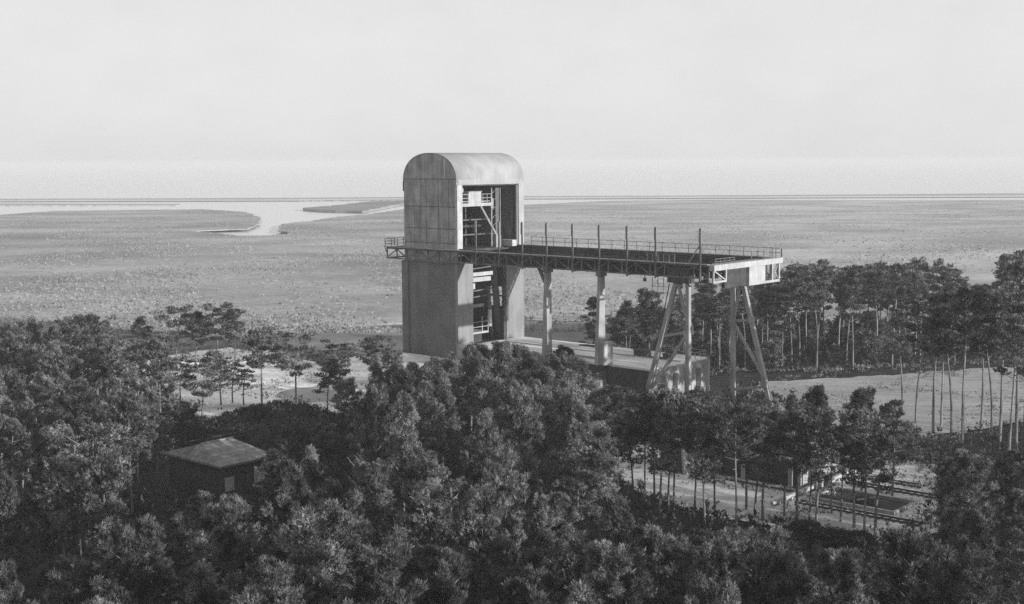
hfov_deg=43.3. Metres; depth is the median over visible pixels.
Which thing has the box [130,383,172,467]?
pine tree
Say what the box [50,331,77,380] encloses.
pine tree
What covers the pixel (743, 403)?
pine tree
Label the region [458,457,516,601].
pine tree
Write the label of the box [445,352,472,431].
pine tree
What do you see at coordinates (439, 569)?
pine tree
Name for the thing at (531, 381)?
pine tree
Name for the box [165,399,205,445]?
pine tree
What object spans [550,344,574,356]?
bush
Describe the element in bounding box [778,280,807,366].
pine tree
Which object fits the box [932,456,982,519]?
pine tree
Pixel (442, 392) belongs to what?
pine tree
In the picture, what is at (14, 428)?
pine tree
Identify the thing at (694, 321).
pine tree
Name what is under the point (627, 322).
pine tree
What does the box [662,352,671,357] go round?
crate
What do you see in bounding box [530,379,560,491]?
pine tree
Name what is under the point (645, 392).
pine tree
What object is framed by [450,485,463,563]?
dead tree
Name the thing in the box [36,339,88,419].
pine tree
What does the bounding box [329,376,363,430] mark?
pine tree
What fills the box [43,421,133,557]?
pine tree
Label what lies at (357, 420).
pine tree
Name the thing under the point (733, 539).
pine tree
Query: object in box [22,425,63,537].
pine tree
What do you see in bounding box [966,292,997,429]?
pine tree
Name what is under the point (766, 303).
pine tree
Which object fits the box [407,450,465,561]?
pine tree
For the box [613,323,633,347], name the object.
pine tree
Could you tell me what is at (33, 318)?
pine tree
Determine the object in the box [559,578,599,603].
pine tree
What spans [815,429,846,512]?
pine tree
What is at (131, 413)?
pine tree
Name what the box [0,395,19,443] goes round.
pine tree
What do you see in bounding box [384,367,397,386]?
pine tree
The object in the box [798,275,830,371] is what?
pine tree
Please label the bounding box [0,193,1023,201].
distant shore
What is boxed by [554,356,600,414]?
pine tree
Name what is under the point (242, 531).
pine tree
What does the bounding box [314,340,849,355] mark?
earth bank
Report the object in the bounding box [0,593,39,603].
pine tree
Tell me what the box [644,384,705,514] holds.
pine tree
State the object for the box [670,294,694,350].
pine tree
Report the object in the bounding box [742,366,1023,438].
grass field
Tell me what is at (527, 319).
dyke path
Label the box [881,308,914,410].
pine tree
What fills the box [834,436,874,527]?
pine tree
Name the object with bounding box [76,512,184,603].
pine tree
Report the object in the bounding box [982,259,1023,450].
pine tree
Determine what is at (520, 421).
pine tree
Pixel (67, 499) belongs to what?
pine tree
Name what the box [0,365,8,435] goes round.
pine tree
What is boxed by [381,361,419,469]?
pine tree
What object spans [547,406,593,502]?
pine tree
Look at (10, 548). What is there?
pine tree
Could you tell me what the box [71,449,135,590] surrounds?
pine tree
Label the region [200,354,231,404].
pine tree
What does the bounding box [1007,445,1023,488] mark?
pine tree
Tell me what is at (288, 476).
pine tree
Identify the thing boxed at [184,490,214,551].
pine tree
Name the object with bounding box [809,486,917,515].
open pit
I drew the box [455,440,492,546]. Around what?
pine tree
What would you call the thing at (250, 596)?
pine tree
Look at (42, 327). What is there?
pine tree
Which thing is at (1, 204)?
mud bank
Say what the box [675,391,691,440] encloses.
pine tree
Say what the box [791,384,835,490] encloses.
pine tree
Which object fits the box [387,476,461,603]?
pine tree
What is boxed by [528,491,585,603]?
pine tree
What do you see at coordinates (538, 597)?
pine tree
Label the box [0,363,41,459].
pine tree
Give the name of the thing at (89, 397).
pine tree
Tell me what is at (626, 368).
test stand base
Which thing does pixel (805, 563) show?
pine tree
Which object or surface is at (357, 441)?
pine tree
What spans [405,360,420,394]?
pine tree
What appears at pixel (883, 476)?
pine tree
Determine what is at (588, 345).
steel beams
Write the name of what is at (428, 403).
pine tree
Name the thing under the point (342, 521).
pine tree
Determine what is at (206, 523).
pine tree
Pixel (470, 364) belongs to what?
pine tree
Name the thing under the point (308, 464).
pine tree
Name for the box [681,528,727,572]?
pine tree
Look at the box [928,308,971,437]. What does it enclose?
pine tree
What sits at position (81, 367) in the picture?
pine tree
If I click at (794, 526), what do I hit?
bush
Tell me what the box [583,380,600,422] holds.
pine tree
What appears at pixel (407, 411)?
pine tree
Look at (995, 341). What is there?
pine tree
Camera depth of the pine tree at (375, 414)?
125.81 m
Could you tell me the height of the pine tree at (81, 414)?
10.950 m
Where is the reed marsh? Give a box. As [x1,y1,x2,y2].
[0,200,1023,337]
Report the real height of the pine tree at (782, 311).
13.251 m
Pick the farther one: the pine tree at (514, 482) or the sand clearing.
the sand clearing
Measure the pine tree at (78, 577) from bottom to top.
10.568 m
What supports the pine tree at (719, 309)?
on the ground
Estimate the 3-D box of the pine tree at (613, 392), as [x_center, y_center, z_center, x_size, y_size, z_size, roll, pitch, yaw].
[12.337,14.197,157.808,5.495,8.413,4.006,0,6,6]
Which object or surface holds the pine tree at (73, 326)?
on the ground
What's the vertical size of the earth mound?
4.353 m
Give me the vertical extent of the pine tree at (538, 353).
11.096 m
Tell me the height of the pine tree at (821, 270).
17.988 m
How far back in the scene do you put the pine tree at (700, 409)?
126.55 m
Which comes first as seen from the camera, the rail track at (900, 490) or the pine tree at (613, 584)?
the pine tree at (613, 584)
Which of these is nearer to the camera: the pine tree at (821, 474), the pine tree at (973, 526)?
the pine tree at (973, 526)
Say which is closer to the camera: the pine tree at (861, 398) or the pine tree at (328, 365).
the pine tree at (861, 398)
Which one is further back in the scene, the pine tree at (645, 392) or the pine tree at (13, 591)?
the pine tree at (645, 392)
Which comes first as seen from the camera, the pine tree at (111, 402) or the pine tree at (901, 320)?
the pine tree at (111, 402)
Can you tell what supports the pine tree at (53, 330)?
on the ground
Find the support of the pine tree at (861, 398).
on the ground
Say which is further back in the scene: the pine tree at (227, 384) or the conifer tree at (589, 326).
the conifer tree at (589, 326)
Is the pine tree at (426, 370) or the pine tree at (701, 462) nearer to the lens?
the pine tree at (701, 462)
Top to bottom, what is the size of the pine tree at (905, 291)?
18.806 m
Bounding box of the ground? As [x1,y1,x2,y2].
[0,333,1023,603]
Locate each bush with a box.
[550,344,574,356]
[782,518,822,544]
[807,524,853,549]
[830,528,880,553]
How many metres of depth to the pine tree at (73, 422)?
130.25 m
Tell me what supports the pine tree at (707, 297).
on the ground
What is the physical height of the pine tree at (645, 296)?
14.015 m
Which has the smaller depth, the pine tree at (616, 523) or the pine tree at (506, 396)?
the pine tree at (616, 523)
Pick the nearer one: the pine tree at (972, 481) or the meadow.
the pine tree at (972, 481)
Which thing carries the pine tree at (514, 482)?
on the ground
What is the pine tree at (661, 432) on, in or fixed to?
on the ground
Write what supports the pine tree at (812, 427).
on the ground
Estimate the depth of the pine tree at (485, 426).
114.33 m
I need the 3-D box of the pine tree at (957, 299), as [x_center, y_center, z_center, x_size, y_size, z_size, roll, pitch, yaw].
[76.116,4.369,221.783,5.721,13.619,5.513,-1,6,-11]
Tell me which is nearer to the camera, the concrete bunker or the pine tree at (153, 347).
the concrete bunker
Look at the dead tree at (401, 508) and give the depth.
118.30 m
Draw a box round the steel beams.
[579,344,594,346]
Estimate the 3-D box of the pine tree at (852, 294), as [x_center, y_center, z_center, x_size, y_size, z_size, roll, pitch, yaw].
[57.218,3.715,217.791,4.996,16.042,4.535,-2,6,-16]
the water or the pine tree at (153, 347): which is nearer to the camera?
the pine tree at (153, 347)
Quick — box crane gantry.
[384,220,782,406]
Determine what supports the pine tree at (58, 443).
on the ground
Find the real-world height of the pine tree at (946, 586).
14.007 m
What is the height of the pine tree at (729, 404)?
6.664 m
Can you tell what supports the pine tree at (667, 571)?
on the ground
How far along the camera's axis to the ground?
143.76 m
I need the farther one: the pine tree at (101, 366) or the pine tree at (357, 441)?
the pine tree at (101, 366)
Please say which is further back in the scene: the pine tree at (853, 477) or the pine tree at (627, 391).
the pine tree at (627, 391)
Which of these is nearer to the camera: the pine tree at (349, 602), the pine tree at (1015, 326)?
the pine tree at (349, 602)
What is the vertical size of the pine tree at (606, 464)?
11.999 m
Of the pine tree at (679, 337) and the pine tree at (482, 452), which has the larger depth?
the pine tree at (679, 337)
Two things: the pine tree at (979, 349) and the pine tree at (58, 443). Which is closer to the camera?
the pine tree at (58, 443)
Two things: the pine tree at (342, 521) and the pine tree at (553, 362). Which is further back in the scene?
the pine tree at (553, 362)
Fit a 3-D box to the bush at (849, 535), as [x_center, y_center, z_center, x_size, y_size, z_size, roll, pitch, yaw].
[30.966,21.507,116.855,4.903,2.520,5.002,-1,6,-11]
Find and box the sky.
[0,0,1023,167]
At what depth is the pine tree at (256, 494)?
118.34 m
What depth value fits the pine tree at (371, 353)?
193.58 m
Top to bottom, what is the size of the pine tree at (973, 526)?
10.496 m
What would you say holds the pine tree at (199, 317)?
on the ground
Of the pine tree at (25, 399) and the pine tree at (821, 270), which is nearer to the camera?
the pine tree at (25, 399)
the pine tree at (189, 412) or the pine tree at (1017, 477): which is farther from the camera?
the pine tree at (189, 412)
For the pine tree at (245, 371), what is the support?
on the ground
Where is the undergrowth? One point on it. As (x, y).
(202, 430)
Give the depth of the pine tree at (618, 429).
131.84 m
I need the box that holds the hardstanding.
[593,439,941,542]
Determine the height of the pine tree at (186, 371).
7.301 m
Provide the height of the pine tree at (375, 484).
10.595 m
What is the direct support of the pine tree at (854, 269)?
on the ground
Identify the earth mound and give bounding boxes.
[175,406,379,455]
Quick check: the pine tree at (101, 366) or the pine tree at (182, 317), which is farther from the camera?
the pine tree at (182, 317)
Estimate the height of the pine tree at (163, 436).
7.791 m
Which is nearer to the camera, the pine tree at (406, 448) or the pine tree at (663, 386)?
the pine tree at (406, 448)
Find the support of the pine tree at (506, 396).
on the ground
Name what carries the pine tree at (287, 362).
on the ground
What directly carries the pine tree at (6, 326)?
on the ground
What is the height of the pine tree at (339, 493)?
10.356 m
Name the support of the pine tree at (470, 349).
on the ground
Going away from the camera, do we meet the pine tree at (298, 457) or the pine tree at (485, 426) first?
the pine tree at (485, 426)
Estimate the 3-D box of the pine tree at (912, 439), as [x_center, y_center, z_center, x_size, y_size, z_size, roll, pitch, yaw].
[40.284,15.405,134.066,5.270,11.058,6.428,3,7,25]
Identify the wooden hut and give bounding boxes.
[162,436,266,498]
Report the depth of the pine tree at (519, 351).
167.92 m
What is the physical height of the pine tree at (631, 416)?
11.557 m
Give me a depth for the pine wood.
233.27 m
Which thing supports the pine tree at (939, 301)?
on the ground
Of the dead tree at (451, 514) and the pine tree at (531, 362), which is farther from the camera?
the pine tree at (531, 362)
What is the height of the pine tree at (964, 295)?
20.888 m
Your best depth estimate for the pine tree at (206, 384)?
166.87 m
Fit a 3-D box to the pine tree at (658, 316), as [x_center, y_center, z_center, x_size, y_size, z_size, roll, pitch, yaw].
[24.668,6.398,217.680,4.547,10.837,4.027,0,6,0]
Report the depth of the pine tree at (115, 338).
165.80 m
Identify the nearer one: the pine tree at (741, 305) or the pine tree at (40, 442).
the pine tree at (40, 442)
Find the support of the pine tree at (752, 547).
on the ground
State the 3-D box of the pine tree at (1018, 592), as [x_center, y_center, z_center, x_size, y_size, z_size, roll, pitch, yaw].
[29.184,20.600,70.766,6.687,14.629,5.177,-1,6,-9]
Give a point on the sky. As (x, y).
(84, 83)
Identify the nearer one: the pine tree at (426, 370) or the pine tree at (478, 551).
the pine tree at (478, 551)
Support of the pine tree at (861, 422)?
on the ground
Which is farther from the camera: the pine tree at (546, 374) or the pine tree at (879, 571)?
the pine tree at (546, 374)
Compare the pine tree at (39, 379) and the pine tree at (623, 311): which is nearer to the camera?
the pine tree at (39, 379)
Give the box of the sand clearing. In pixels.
[97,347,392,422]
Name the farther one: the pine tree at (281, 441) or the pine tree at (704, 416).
the pine tree at (281, 441)
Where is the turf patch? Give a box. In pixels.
[274,384,346,402]
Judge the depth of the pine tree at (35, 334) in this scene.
183.62 m
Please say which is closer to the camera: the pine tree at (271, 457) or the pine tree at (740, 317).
the pine tree at (271, 457)
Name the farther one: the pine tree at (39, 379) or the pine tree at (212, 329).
the pine tree at (212, 329)
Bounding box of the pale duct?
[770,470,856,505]
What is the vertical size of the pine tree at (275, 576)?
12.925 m
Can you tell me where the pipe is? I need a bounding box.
[573,354,594,358]
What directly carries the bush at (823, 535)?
on the ground
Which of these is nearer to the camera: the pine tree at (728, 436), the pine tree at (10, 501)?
the pine tree at (10, 501)
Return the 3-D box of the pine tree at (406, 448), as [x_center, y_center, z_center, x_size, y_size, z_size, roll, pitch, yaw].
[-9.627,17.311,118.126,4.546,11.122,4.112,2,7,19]
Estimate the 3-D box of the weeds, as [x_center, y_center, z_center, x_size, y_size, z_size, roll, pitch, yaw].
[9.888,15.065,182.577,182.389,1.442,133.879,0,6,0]
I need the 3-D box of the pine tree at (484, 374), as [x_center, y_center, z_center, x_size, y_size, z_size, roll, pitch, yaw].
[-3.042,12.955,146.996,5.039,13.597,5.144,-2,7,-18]
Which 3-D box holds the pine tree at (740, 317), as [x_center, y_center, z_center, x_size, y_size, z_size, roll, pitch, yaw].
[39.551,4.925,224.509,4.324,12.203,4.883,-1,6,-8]
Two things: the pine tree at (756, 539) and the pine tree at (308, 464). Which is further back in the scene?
the pine tree at (308, 464)
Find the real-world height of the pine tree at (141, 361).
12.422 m
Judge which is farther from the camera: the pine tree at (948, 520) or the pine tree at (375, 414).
the pine tree at (375, 414)
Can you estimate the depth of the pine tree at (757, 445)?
125.71 m
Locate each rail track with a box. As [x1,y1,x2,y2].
[794,499,924,526]
[845,481,946,498]
[858,474,925,488]
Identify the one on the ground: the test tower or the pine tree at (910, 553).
the pine tree at (910, 553)
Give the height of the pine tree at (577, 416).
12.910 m
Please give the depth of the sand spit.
1222.74 m
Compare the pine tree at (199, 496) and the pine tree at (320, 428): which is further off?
the pine tree at (320, 428)
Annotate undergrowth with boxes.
[0,326,1023,603]
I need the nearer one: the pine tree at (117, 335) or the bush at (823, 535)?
the bush at (823, 535)
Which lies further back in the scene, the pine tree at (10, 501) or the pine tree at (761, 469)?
the pine tree at (761, 469)
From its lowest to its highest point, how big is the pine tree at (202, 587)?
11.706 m
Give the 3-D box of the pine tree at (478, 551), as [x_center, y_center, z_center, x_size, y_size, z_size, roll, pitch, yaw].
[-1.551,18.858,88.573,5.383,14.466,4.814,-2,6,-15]
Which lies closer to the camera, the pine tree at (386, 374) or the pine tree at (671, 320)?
the pine tree at (386, 374)
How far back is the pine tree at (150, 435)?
138.17 m
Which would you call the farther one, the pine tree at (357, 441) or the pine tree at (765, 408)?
the pine tree at (765, 408)
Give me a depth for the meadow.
257.47 m
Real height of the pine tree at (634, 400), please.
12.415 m
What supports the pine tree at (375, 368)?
on the ground
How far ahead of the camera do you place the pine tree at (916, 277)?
221.81 m
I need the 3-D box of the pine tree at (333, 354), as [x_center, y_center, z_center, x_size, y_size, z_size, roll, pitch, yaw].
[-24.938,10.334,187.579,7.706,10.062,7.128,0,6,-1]
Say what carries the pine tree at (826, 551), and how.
on the ground
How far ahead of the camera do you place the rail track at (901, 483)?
139.89 m
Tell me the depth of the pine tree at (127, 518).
106.90 m
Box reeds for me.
[0,204,1023,333]
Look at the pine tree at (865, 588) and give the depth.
85.78 m
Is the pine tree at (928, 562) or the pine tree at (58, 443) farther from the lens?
the pine tree at (58, 443)
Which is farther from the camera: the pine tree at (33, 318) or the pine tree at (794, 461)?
the pine tree at (33, 318)
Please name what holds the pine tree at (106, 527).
on the ground
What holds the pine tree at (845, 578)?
on the ground
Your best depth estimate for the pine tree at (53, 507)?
107.68 m
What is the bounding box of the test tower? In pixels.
[398,153,523,361]
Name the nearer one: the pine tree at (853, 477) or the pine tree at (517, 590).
the pine tree at (517, 590)
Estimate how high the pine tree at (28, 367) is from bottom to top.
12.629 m
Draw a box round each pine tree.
[0,322,12,354]
[0,330,31,394]
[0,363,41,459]
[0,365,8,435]
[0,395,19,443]
[0,399,8,428]
[0,417,45,522]
[0,459,26,563]
[0,479,19,561]
[0,559,31,603]
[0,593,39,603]
[3,405,43,505]
[8,343,60,425]
[10,320,42,375]
[11,389,39,479]
[17,314,43,368]
[22,371,67,447]
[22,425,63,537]
[31,321,45,367]
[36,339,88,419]
[39,455,77,574]
[40,420,79,471]
[41,447,120,563]
[41,552,97,603]
[42,325,67,354]
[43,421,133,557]
[49,411,97,511]
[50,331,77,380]
[52,377,108,423]
[54,312,117,388]
[58,351,99,390]
[66,377,110,431]
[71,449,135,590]
[72,313,99,375]
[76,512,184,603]
[78,514,131,603]
[80,329,107,402]
[82,340,130,394]
[82,484,141,534]
[87,595,120,603]
[97,390,153,526]
[99,391,149,502]
[101,340,148,403]
[106,335,136,390]
[109,333,127,343]
[117,377,140,449]
[123,403,164,488]
[126,315,158,362]
[126,339,164,383]
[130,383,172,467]
[134,333,181,440]
[134,552,173,603]
[143,412,178,476]
[148,304,198,367]
[160,510,198,599]
[164,358,193,401]
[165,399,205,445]
[171,558,233,603]
[173,311,212,363]
[178,349,240,423]
[180,492,267,602]
[181,493,259,596]
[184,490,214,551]
[192,500,209,561]
[200,302,246,363]
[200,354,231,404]
[219,313,246,368]
[226,363,245,402]
[228,553,307,603]
[230,582,268,603]
[233,368,256,404]
[239,324,288,403]
[243,485,274,543]
[258,458,318,588]
[259,438,294,473]
[259,444,288,527]
[267,328,318,403]
[272,503,352,603]
[288,421,313,456]
[290,443,329,512]
[294,446,320,496]
[309,489,386,603]
[312,357,343,407]
[312,413,338,462]
[314,338,366,400]
[314,476,369,554]
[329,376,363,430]
[338,519,429,603]
[342,596,360,603]
[346,397,377,459]
[346,458,398,557]
[352,401,390,494]
[358,334,396,375]
[359,354,388,398]
[359,382,395,506]
[380,350,403,384]
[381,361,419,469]
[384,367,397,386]
[385,388,423,525]
[386,434,427,539]
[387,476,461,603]
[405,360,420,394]
[407,379,448,460]
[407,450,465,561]
[414,359,437,400]
[415,367,465,483]
[416,546,472,603]
[418,355,459,391]
[433,364,466,435]
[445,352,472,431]
[454,354,487,430]
[454,472,522,603]
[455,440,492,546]
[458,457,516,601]
[459,341,493,381]
[459,407,519,486]
[460,343,488,434]
[463,357,502,429]
[464,445,532,573]
[484,576,536,603]
[485,340,516,418]
[487,338,522,422]
[493,380,545,471]
[503,383,547,521]
[507,343,531,382]
[514,350,545,388]
[516,493,561,585]
[520,558,564,603]
[521,350,543,378]
[522,378,533,433]
[526,591,575,603]
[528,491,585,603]
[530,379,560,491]
[534,366,561,476]
[542,351,563,405]
[542,524,599,603]
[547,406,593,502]
[548,369,596,486]
[549,398,601,524]
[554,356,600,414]
[555,350,586,384]
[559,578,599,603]
[571,419,622,534]
[581,539,659,603]
[582,488,638,601]
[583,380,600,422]
[592,384,632,433]
[593,386,615,421]
[608,416,640,493]
[613,317,641,347]
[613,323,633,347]
[614,387,641,421]
[615,426,647,498]
[616,306,639,347]
[619,401,665,508]
[623,392,680,505]
[628,524,654,573]
[629,523,700,603]
[634,287,664,348]
[635,387,655,420]
[642,420,682,519]
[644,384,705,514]
[645,308,670,336]
[650,382,667,420]
[652,410,693,510]
[657,302,682,348]
[657,534,700,603]
[669,300,695,354]
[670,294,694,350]
[673,303,698,353]
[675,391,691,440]
[675,398,719,519]
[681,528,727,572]
[682,405,739,513]
[683,426,722,530]
[683,535,741,603]
[683,554,706,603]
[688,387,713,436]
[692,391,727,433]
[700,291,726,365]
[702,402,775,526]
[703,525,749,602]
[709,291,729,371]
[724,402,739,436]
[725,285,756,369]
[729,298,747,351]
[731,537,811,603]
[734,427,765,508]
[735,541,753,603]
[736,524,803,603]
[737,402,756,428]
[741,426,788,520]
[742,408,787,517]
[754,278,781,340]
[760,401,807,515]
[760,406,776,427]
[770,295,797,371]
[776,420,814,519]
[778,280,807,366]
[779,407,838,520]
[780,263,811,360]
[783,393,800,419]
[790,551,818,601]
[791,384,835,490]
[794,545,879,603]
[797,433,846,523]
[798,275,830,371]
[805,265,837,367]
[811,547,843,600]
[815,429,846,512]
[828,414,871,521]
[834,404,897,529]
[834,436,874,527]
[836,264,868,364]
[836,277,867,369]
[836,565,875,600]
[840,386,890,490]
[855,434,902,535]
[869,526,941,603]
[869,550,897,598]
[870,261,912,367]
[879,398,926,496]
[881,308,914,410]
[902,558,940,602]
[903,300,934,423]
[904,267,931,361]
[908,544,966,603]
[916,292,954,435]
[925,303,955,425]
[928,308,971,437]
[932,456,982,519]
[933,507,975,572]
[940,285,999,448]
[941,448,1006,543]
[943,289,973,363]
[945,507,1004,603]
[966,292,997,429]
[968,312,1006,432]
[969,289,997,363]
[981,466,1023,586]
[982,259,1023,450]
[983,280,1023,448]
[985,456,1021,512]
[988,269,1023,430]
[988,449,1019,503]
[992,301,1023,449]
[992,487,1023,602]
[1006,574,1023,603]
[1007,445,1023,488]
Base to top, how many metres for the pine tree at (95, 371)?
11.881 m
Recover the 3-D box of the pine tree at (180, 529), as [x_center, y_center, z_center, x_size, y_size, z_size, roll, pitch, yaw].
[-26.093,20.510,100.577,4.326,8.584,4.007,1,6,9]
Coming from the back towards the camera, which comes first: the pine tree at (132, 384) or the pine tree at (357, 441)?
the pine tree at (132, 384)
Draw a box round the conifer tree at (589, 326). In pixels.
[577,296,612,344]
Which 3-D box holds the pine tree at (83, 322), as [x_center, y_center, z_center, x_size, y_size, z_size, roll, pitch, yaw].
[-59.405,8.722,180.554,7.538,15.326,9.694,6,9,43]
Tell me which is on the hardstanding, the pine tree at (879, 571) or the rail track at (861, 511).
the rail track at (861, 511)
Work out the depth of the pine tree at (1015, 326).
147.84 m
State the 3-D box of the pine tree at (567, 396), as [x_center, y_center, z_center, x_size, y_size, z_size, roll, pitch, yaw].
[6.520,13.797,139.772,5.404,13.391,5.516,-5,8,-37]
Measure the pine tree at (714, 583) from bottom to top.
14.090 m
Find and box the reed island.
[303,200,403,212]
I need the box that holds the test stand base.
[400,334,709,410]
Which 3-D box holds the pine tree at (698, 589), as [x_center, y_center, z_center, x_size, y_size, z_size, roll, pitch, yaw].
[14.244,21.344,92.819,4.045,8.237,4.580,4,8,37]
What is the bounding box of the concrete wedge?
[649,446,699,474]
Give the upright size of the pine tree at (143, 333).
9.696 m
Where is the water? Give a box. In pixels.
[0,163,1023,235]
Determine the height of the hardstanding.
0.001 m
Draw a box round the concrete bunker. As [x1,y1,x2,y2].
[690,436,838,491]
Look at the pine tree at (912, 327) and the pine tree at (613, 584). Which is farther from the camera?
the pine tree at (912, 327)
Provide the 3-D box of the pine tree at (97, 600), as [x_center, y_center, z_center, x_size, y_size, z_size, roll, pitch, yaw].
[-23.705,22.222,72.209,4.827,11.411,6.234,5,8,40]
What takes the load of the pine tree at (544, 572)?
on the ground
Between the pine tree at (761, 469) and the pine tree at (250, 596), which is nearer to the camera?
the pine tree at (250, 596)
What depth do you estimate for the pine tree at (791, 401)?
159.42 m
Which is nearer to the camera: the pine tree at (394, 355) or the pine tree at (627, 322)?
the pine tree at (394, 355)
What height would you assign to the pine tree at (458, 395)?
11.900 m
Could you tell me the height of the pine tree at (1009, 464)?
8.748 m
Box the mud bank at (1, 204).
[0,203,180,205]
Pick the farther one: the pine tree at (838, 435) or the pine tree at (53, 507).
the pine tree at (838, 435)
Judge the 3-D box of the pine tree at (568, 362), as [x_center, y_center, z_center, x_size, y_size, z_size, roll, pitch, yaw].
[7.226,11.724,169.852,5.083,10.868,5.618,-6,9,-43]
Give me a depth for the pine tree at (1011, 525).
98.83 m
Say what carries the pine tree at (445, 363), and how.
on the ground
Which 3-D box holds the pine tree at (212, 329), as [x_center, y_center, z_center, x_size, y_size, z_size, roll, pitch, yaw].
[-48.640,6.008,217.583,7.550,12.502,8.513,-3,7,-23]
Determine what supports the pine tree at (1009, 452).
on the ground
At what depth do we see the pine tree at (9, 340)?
172.55 m
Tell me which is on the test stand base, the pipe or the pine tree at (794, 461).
the pipe
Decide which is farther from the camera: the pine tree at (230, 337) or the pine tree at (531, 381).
the pine tree at (230, 337)
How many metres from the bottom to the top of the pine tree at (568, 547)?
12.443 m
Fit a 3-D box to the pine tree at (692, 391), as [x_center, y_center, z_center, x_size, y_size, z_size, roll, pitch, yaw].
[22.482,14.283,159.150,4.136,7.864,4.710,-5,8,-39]
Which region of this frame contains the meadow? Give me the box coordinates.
[42,323,781,360]
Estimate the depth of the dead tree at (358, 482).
117.08 m
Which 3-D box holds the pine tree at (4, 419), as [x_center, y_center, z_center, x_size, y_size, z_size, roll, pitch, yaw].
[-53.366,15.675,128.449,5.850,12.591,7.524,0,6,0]
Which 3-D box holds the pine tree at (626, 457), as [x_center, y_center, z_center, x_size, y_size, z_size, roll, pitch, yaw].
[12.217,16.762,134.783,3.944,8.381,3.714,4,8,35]
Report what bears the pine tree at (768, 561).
on the ground
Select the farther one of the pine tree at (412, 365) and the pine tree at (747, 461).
the pine tree at (412, 365)
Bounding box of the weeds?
[72,343,1023,545]
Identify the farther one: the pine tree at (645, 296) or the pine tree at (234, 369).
the pine tree at (645, 296)
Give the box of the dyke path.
[348,319,580,326]
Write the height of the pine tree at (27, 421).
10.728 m
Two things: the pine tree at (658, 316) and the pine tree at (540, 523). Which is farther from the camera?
the pine tree at (658, 316)
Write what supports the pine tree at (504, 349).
on the ground
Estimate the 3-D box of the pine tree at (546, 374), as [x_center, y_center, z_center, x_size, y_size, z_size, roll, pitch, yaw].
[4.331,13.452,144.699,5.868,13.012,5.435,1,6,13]
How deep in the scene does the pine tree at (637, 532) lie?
100.58 m
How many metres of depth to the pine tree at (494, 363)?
165.57 m
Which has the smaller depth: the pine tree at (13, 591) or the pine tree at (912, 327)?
the pine tree at (13, 591)
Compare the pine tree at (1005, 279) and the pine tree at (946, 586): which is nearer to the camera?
the pine tree at (946, 586)
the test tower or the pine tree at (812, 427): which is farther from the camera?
the test tower
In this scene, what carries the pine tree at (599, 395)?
on the ground
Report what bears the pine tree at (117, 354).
on the ground
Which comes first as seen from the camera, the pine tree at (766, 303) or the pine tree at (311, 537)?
the pine tree at (311, 537)
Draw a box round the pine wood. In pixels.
[605,250,1023,370]
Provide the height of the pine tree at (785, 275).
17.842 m
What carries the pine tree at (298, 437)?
on the ground
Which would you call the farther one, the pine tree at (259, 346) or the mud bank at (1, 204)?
the mud bank at (1, 204)
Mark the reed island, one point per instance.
(365, 207)
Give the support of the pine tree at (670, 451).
on the ground
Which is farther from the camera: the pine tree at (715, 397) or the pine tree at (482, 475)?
the pine tree at (715, 397)
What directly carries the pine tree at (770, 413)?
on the ground
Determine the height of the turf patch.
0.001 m
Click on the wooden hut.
(217, 468)
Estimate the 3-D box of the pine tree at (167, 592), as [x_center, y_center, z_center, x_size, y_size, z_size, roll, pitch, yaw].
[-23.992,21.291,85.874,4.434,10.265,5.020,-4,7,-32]
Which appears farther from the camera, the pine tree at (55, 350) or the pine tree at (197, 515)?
the pine tree at (55, 350)
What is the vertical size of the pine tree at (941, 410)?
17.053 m
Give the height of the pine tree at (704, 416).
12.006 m
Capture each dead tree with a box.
[347,456,368,538]
[389,454,404,544]
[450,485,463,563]
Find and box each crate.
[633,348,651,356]
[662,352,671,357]
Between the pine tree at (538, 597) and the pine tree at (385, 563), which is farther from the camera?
the pine tree at (385, 563)
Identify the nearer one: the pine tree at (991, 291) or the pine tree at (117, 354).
the pine tree at (117, 354)
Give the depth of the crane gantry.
183.68 m
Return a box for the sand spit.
[299,199,402,201]
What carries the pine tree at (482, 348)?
on the ground
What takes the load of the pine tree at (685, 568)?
on the ground

